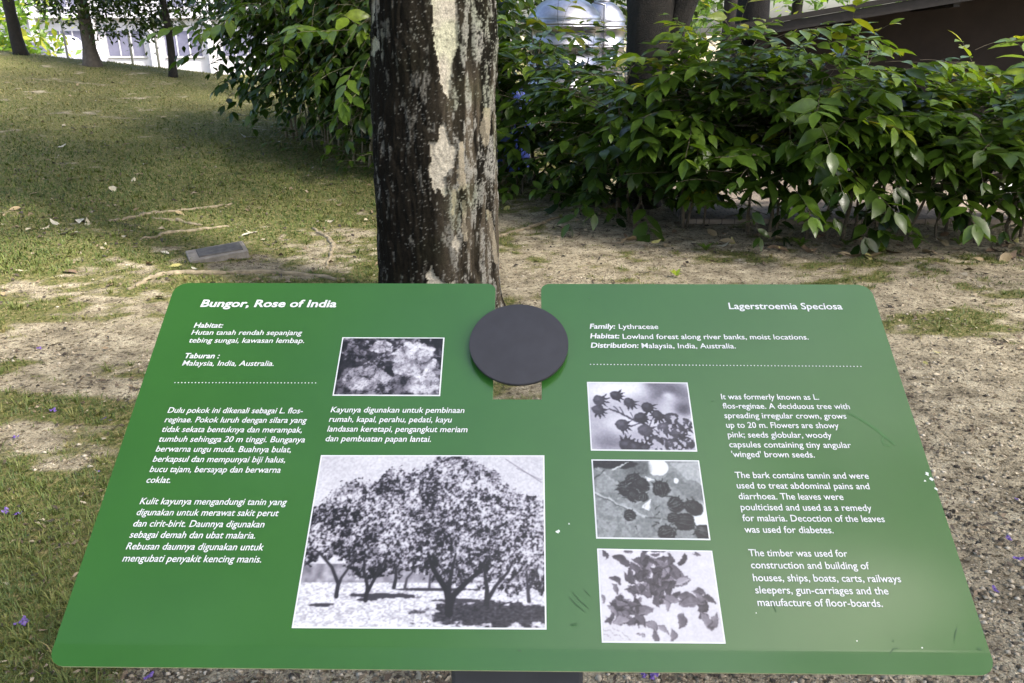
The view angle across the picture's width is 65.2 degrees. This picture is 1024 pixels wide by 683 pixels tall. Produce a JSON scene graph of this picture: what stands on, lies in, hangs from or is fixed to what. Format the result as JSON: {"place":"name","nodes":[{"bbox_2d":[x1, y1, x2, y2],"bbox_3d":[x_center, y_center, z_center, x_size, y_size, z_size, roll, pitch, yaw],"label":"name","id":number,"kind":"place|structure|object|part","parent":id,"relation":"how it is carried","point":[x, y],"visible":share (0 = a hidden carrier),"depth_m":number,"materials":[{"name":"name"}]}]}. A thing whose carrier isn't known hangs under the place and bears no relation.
{"place":"outdoors","nodes":[
{"label":"outdoors","id":0,"kind":"place"},
{"bbox_2d":[0,36,1023,682],"bbox_3d":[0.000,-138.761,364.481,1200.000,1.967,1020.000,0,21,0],"label":"ground","id":1,"kind":"structure","parent":0,"point":[532,250],"depth_m":5.34,"materials":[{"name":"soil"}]},
{"bbox_2d":[2,0,29,55],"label":"crest tree","id":2,"kind":"object","parent":1,"relation":"on","point":[18,45],"visible":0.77,"depth_m":14.12,"materials":[{"name":"brown plant"}]},
{"bbox_2d":[21,615,29,625],"bbox_3d":[-1.365,0.783,2.242,0.025,0.008,0.039,-8,33,-35],"label":"fallen petal","id":3,"kind":"object","parent":1,"relation":"on","point":[24,621],"visible":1,"depth_m":2.24,"materials":[{"name":"purple plant"}]},
{"bbox_2d":[0,19,62,54],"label":"tree","id":4,"kind":"object","parent":1,"relation":"on","point":[46,20],"visible":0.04,"depth_m":28.39,"materials":[{"name":"green plant"}]},
{"bbox_2d":[0,0,81,56],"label":"tree","id":5,"kind":"object","parent":1,"relation":"on","point":[42,35],"visible":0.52,"depth_m":24.90,"materials":[{"name":"green plant"}]},
{"bbox_2d":[3,35,106,60],"bbox_3d":[-19.861,-11.940,33.978,4.785,2.000,1.760,0,21,0],"label":"parked van","id":6,"kind":"object","parent":1,"relation":"on","point":[72,46],"visible":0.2,"depth_m":33.16,"materials":[{"name":"silver metal"}]},
{"bbox_3d":[-19.703,-12.082,33.010,1.300,0.500,0.020,0,21,0],"label":"window","id":7,"kind":"part","parent":6,"relation":"part of","materials":[{"name":"glass"}]},
{"bbox_2d":[57,6,68,57],"bbox_3d":[-9.158,-6.975,16.068,0.042,3.200,0.042,0,21,0],"label":"pole","id":8,"kind":"object","parent":1,"relation":"on","point":[64,39],"depth_m":16.35,"materials":[{"name":"grey metal"}]},
{"bbox_2d":[8,0,211,66],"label":"crest tree","id":9,"kind":"object","parent":1,"relation":"on","point":[90,54],"visible":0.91,"depth_m":13.65,"materials":[{"name":"green plant"}]},
{"bbox_2d":[108,186,115,191],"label":"fallen leaf","id":10,"kind":"object","parent":1,"relation":"on","point":[111,188],"visible":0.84,"depth_m":7.34,"materials":[{"name":"beige plant"}]},
{"bbox_2d":[122,2,133,63],"bbox_3d":[-7.838,-6.864,16.110,0.042,3.200,0.042,0,21,0],"label":"pole","id":11,"kind":"object","parent":1,"relation":"on","point":[130,49],"visible":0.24,"depth_m":16.40,"materials":[{"name":"grey metal"}]},
{"bbox_2d":[143,671,153,679],"bbox_3d":[-0.933,0.858,2.054,0.019,0.008,0.029,-1,21,-3],"label":"fallen petal","id":12,"kind":"object","parent":1,"relation":"on","point":[149,675],"visible":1,"depth_m":2.05,"materials":[{"name":"purple plant"}]},
{"bbox_2d":[149,4,159,65],"bbox_3d":[-7.301,-6.824,16.126,0.042,3.200,0.042,0,21,0],"label":"pole","id":13,"kind":"object","parent":1,"relation":"on","point":[157,54],"depth_m":16.43,"materials":[{"name":"grey metal"}]},
{"bbox_2d":[108,203,231,221],"bbox_3d":[-2.881,-1.100,6.770,1.047,0.048,0.106,-19,28,-40],"label":"tree root","id":14,"kind":"object","parent":1,"relation":"on","point":[155,211],"visible":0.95,"depth_m":6.76,"materials":[{"name":"brown wood"}]},
{"bbox_2d":[152,216,202,225],"bbox_3d":[-2.718,-0.980,6.502,0.510,0.048,0.067,8,22,20],"label":"tree root","id":15,"kind":"object","parent":1,"relation":"on","point":[180,220],"visible":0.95,"depth_m":6.49,"materials":[{"name":"brown wood"}]},
{"bbox_2d":[140,225,232,238],"bbox_3d":[-2.540,-0.858,6.247,0.721,0.051,0.103,-19,28,-40],"label":"tree root","id":16,"kind":"object","parent":1,"relation":"on","point":[177,231],"visible":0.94,"depth_m":6.23,"materials":[{"name":"beige wood"}]},
{"bbox_2d":[159,0,236,77],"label":"crest tree","id":17,"kind":"object","parent":1,"relation":"on","point":[172,72],"visible":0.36,"depth_m":13.64,"materials":[{"name":"brown plant"}]},
{"bbox_2d":[185,241,249,262],"bbox_3d":[-2.086,-0.603,5.682,0.404,0.111,0.225,-14,33,-23],"label":"stone plaque","id":18,"kind":"object","parent":1,"relation":"on","point":[227,251],"visible":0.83,"depth_m":5.63,"materials":[{"name":"stone"}]},
{"bbox_2d":[127,269,344,289],"bbox_3d":[-1.782,-0.428,5.261,1.336,0.068,0.335,-4,21,-11],"label":"tree root","id":19,"kind":"object","parent":1,"relation":"on","point":[219,272],"visible":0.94,"depth_m":5.31,"materials":[{"name":"beige wood"}]},
{"bbox_2d":[137,0,361,141],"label":"thicket shrub","id":20,"kind":"object","parent":1,"relation":"on","point":[220,7],"visible":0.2,"depth_m":9.40,"materials":[{"name":"green plant"}]},
{"bbox_2d":[0,0,511,74],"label":"white building","id":21,"kind":"structure","parent":1,"relation":"on","point":[117,52],"depth_m":43.03,"materials":[{"name":"paint"}]},
{"bbox_2d":[42,0,76,8],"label":"window","id":22,"kind":"structure","parent":21,"relation":"in","point":[72,1],"depth_m":42.36,"materials":[{"name":"white glass"}]},
{"bbox_2d":[48,31,80,39],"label":"window","id":23,"kind":"structure","parent":21,"relation":"in","point":[76,34],"depth_m":42.88,"materials":[{"name":"white glass"}]},
{"bbox_2d":[107,31,147,57],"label":"window","id":24,"kind":"structure","parent":21,"relation":"in","point":[118,49],"depth_m":43.14,"materials":[{"name":"white glass"}]},
{"bbox_2d":[160,0,195,8],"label":"window","id":25,"kind":"structure","parent":21,"relation":"in","point":[166,0],"depth_m":42.37,"materials":[{"name":"white glass"}]},
{"bbox_2d":[164,31,204,57],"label":"window","id":26,"kind":"structure","parent":21,"relation":"in","point":[180,41],"depth_m":43.10,"materials":[{"name":"white glass"}]},
{"bbox_2d":[223,34,255,57],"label":"window","id":27,"kind":"structure","parent":21,"relation":"in","point":[242,39],"depth_m":43.22,"materials":[{"name":"white glass"}]},
{"bbox_2d":[192,0,370,154],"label":"thicket shrub","id":28,"kind":"object","parent":1,"relation":"on","point":[230,27],"visible":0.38,"depth_m":8.89,"materials":[{"name":"green plant"}]},
{"bbox_2d":[254,0,373,168],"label":"thicket shrub","id":29,"kind":"object","parent":1,"relation":"on","point":[339,19],"visible":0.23,"depth_m":8.33,"materials":[{"name":"green plant"}]},
{"bbox_2d":[312,227,335,267],"bbox_3d":[-1.382,-0.716,5.977,0.144,0.066,1.089,-7,22,-17],"label":"tree root","id":30,"kind":"object","parent":1,"relation":"on","point":[332,244],"visible":0.96,"depth_m":5.99,"materials":[{"name":"beige wood"}]},
{"bbox_2d":[296,64,368,145],"bbox_3d":[-1.391,-3.738,10.620,2.699,2.943,2.816,18,27,38],"label":"back shrub","id":31,"kind":"object","parent":1,"relation":"on","point":[366,137],"visible":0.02,"depth_m":10.45,"materials":[{"name":"green plant"}]},
{"bbox_2d":[283,0,531,172],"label":"thicket shrub","id":32,"kind":"object","parent":1,"relation":"on","point":[355,81],"visible":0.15,"depth_m":7.83,"materials":[{"name":"green plant"}]},
{"bbox_2d":[369,0,505,308],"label":"mottled tree","id":33,"kind":"object","parent":1,"relation":"on","point":[433,73],"visible":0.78,"depth_m":3.97,"materials":[{"name":"brown plant"}]},
{"bbox_2d":[369,0,545,84],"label":"back shrub","id":34,"kind":"object","parent":1,"relation":"on","point":[514,21],"depth_m":10.52,"materials":[{"name":"green plant"}]},
{"bbox_2d":[363,0,552,131],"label":"thicket shrub","id":35,"kind":"object","parent":1,"relation":"on","point":[503,7],"visible":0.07,"depth_m":8.42,"materials":[{"name":"green plant"}]},
{"bbox_2d":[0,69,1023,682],"bbox_3d":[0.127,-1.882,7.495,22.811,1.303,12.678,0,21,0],"label":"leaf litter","id":36,"kind":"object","parent":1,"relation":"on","point":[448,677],"visible":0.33,"depth_m":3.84,"materials":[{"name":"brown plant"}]},
{"bbox_2d":[496,89,530,171],"bbox_3d":[0.000,-2.466,9.336,0.444,0.905,0.444,0,21,0],"label":"plastic drum","id":37,"kind":"object","parent":1,"relation":"on","point":[518,95],"visible":0.07,"depth_m":9.20,"materials":[{"name":"blue plastic"}]},
{"bbox_2d":[51,283,992,682],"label":"information board","id":38,"kind":"object","parent":1,"relation":"on","point":[729,479],"visible":1,"depth_m":1.15,"materials":[{"name":"green painted metal"},{"name":"ink"},{"name":"dark slate metal"}]},
{"bbox_2d":[499,216,558,236],"bbox_3d":[0.165,-0.977,6.816,0.059,0.048,0.976,13,25,31],"label":"tree root","id":39,"kind":"object","parent":1,"relation":"on","point":[528,227],"visible":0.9,"depth_m":6.78,"materials":[{"name":"brown wood"}]},
{"bbox_2d":[499,0,612,35],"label":"tree","id":40,"kind":"object","parent":1,"relation":"on","point":[537,2],"visible":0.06,"depth_m":17.25,"materials":[{"name":"green plant"}]},
{"bbox_2d":[495,17,626,206],"bbox_3d":[0.149,-2.228,8.004,2.063,1.914,2.012,-10,23,-25],"label":"hedge shrub","id":41,"kind":"object","parent":1,"relation":"on","point":[507,49],"visible":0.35,"depth_m":7.69,"materials":[{"name":"green plant"}]},
{"bbox_2d":[495,0,626,202],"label":"hedge shrub","id":42,"kind":"object","parent":1,"relation":"on","point":[529,147],"visible":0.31,"depth_m":7.76,"materials":[{"name":"green plant"}]},
{"bbox_2d":[597,202,614,213],"bbox_3d":[0.934,-1.272,7.592,0.218,0.081,0.622,19,28,40],"label":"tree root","id":43,"kind":"object","parent":1,"relation":"on","point":[608,206],"visible":0.17,"depth_m":7.50,"materials":[{"name":"brown wood"}]},
{"bbox_2d":[508,0,723,76],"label":"tree","id":44,"kind":"object","parent":1,"relation":"on","point":[623,10],"visible":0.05,"depth_m":20.37,"materials":[{"name":"plant"}]},
{"bbox_2d":[507,35,744,242],"bbox_3d":[1.026,-1.724,6.919,2.011,1.729,2.068,13,25,31],"label":"hedge shrub","id":45,"kind":"object","parent":1,"relation":"on","point":[592,182],"visible":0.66,"depth_m":6.54,"materials":[{"name":"green plant"}]},
{"bbox_2d":[649,673,658,679],"bbox_3d":[0.362,0.852,2.045,0.022,0.006,0.035,28,44,28],"label":"fallen petal","id":46,"kind":"object","parent":1,"relation":"on","point":[652,675],"visible":0.78,"depth_m":2.04,"materials":[{"name":"purple plant"}]},
{"bbox_2d":[610,0,698,208],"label":"dark tree","id":47,"kind":"object","parent":1,"relation":"on","point":[643,16],"visible":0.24,"depth_m":7.09,"materials":[{"name":"brown plant"}]},
{"bbox_2d":[558,66,761,163],"bbox_3d":[1.893,-2.788,10.759,2.921,1.867,2.808,0,21,0],"label":"back shrub","id":48,"kind":"object","parent":1,"relation":"on","point":[575,81],"depth_m":10.48,"materials":[{"name":"green plant"}]},
{"bbox_2d":[670,269,680,275],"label":"weed","id":49,"kind":"object","parent":1,"relation":"on","point":[676,273],"visible":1,"depth_m":5.45,"materials":[{"name":"green plant"}]},
{"bbox_2d":[614,0,774,62],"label":"tree","id":50,"kind":"object","parent":1,"relation":"on","point":[703,21],"visible":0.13,"depth_m":21.24,"materials":[{"name":"green plant"}]},
{"bbox_2d":[563,6,828,227],"bbox_3d":[1.544,-1.797,6.628,2.213,1.782,2.351,0,21,0],"label":"hedge shrub","id":51,"kind":"object","parent":1,"relation":"on","point":[656,88],"visible":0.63,"depth_m":6.07,"materials":[{"name":"green plant"}]},
{"bbox_2d":[697,243,714,250],"bbox_3d":[1.457,-0.720,6.050,0.146,0.068,0.116,0,21,0],"label":"weed","id":52,"kind":"object","parent":1,"relation":"on","point":[704,247],"visible":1,"depth_m":6.06,"materials":[{"name":"green plant"}]},
{"bbox_2d":[707,229,716,235],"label":"fallen leaf","id":53,"kind":"object","parent":1,"relation":"on","point":[712,232],"visible":1,"depth_m":6.59,"materials":[{"name":"brown plant"}]},
{"bbox_2d":[719,238,733,242],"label":"fallen leaf","id":54,"kind":"object","parent":1,"relation":"on","point":[725,240],"visible":1,"depth_m":6.34,"materials":[{"name":"brown plant"}]},
{"bbox_2d":[720,0,737,61],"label":"slim tree","id":55,"kind":"object","parent":1,"relation":"on","point":[728,6],"visible":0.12,"depth_m":17.46,"materials":[{"name":"brown plant"}]},
{"bbox_2d":[731,0,769,145],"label":"shade tree","id":56,"kind":"object","parent":1,"relation":"on","point":[760,9],"visible":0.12,"depth_m":11.29,"materials":[{"name":"brown plant"}]},
{"bbox_2d":[773,245,787,250],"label":"fallen leaf","id":57,"kind":"object","parent":1,"relation":"on","point":[781,248],"visible":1,"depth_m":6.13,"materials":[{"name":"brown plant"}]},
{"bbox_2d":[623,0,940,250],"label":"hedge shrub","id":58,"kind":"object","parent":1,"relation":"on","point":[808,137],"visible":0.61,"depth_m":5.82,"materials":[{"name":"green plant"}]},
{"bbox_2d":[770,0,825,19],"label":"tree","id":59,"kind":"object","parent":1,"relation":"on","point":[797,5],"visible":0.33,"depth_m":23.87,"materials":[{"name":"green plant"}]},
{"bbox_2d":[793,237,811,246],"bbox_3d":[2.242,-0.765,6.185,0.152,0.066,0.130,0,21,0],"label":"weed","id":60,"kind":"object","parent":1,"relation":"on","point":[802,242],"visible":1,"depth_m":6.20,"materials":[{"name":"green plant"}]},
{"bbox_2d":[805,248,816,252],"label":"fallen leaf","id":61,"kind":"object","parent":1,"relation":"on","point":[809,250],"visible":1,"depth_m":6.10,"materials":[{"name":"brown plant"}]},
{"bbox_2d":[772,0,906,13],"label":"tree","id":62,"kind":"object","parent":1,"relation":"on","point":[820,4],"visible":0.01,"depth_m":19.82,"materials":[{"name":"green plant"}]},
{"bbox_2d":[709,0,1023,248],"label":"hedge shrub","id":63,"kind":"object","parent":1,"relation":"on","point":[873,125],"visible":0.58,"depth_m":5.75,"materials":[{"name":"green plant"}]},
{"bbox_2d":[723,0,1023,172],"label":"shelter","id":64,"kind":"object","parent":1,"relation":"on","point":[921,29],"visible":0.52,"depth_m":9.81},
{"bbox_2d":[878,243,888,251],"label":"weed","id":65,"kind":"object","parent":1,"relation":"on","point":[882,247],"visible":0.5,"depth_m":6.03,"materials":[{"name":"green plant"}]},
{"bbox_2d":[782,59,1023,256],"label":"hedge shrub","id":66,"kind":"object","parent":1,"relation":"on","point":[978,230],"visible":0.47,"depth_m":5.78,"materials":[{"name":"green plant"}]},
{"bbox_2d":[854,30,1023,237],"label":"hedge shrub","id":67,"kind":"object","parent":1,"relation":"on","point":[978,156],"visible":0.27,"depth_m":5.87,"materials":[{"name":"green plant"}]},
{"bbox_2d":[940,232,948,235],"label":"fallen leaf","id":68,"kind":"object","parent":1,"relation":"on","point":[944,233],"visible":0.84,"depth_m":6.54,"materials":[{"name":"brown plant"}]},
{"bbox_2d":[941,240,948,245],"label":"fallen leaf","id":69,"kind":"object","parent":1,"relation":"on","point":[945,242],"visible":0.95,"depth_m":6.28,"materials":[{"name":"brown plant"}]},
{"bbox_2d":[950,237,960,243],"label":"weed","id":70,"kind":"object","parent":1,"relation":"on","point":[957,241],"visible":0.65,"depth_m":6.22,"materials":[{"name":"green plant"}]},
{"bbox_2d":[888,36,1023,244],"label":"hedge shrub","id":71,"kind":"object","parent":1,"relation":"on","point":[1010,202],"visible":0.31,"depth_m":5.97,"materials":[{"name":"green plant"}]},
{"bbox_2d":[999,253,1011,261],"bbox_3d":[3.617,-0.597,5.877,0.154,0.054,0.074,-40,53,-18],"label":"fallen leaf","id":72,"kind":"object","parent":1,"relation":"on","point":[1006,257],"visible":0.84,"depth_m":5.87,"materials":[{"name":"beige plant"}]},
{"bbox_2d":[1011,250,1016,258],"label":"fallen leaf","id":73,"kind":"object","parent":1,"relation":"on","point":[1013,253],"visible":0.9,"depth_m":5.97,"materials":[{"name":"brown plant"}]},
{"bbox_2d":[0,50,1023,682],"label":"grass","id":74,"kind":"structure","parent":0,"point":[62,676],"depth_m":5.95,"materials":[{"name":"green plant"}]},
{"bbox_2d":[527,0,605,107],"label":"water tank","id":75,"kind":"object","parent":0,"point":[546,15],"visible":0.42,"depth_m":12.58,"materials":[{"name":"metal"}]},
{"bbox_2d":[591,0,626,80],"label":"water tank","id":76,"kind":"object","parent":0,"point":[615,19],"visible":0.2,"depth_m":13.85,"materials":[{"name":"metal"}]},
{"bbox_2d":[514,0,894,35],"label":"sky","id":77,"kind":"structure","parent":0,"point":[831,3],"materials":[{"name":"white"}]},
{"bbox_2d":[662,168,1021,224],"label":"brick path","id":78,"kind":"structure","parent":0,"point":[719,214],"depth_m":7.20,"materials":[{"name":"grey brick"}]}
]}

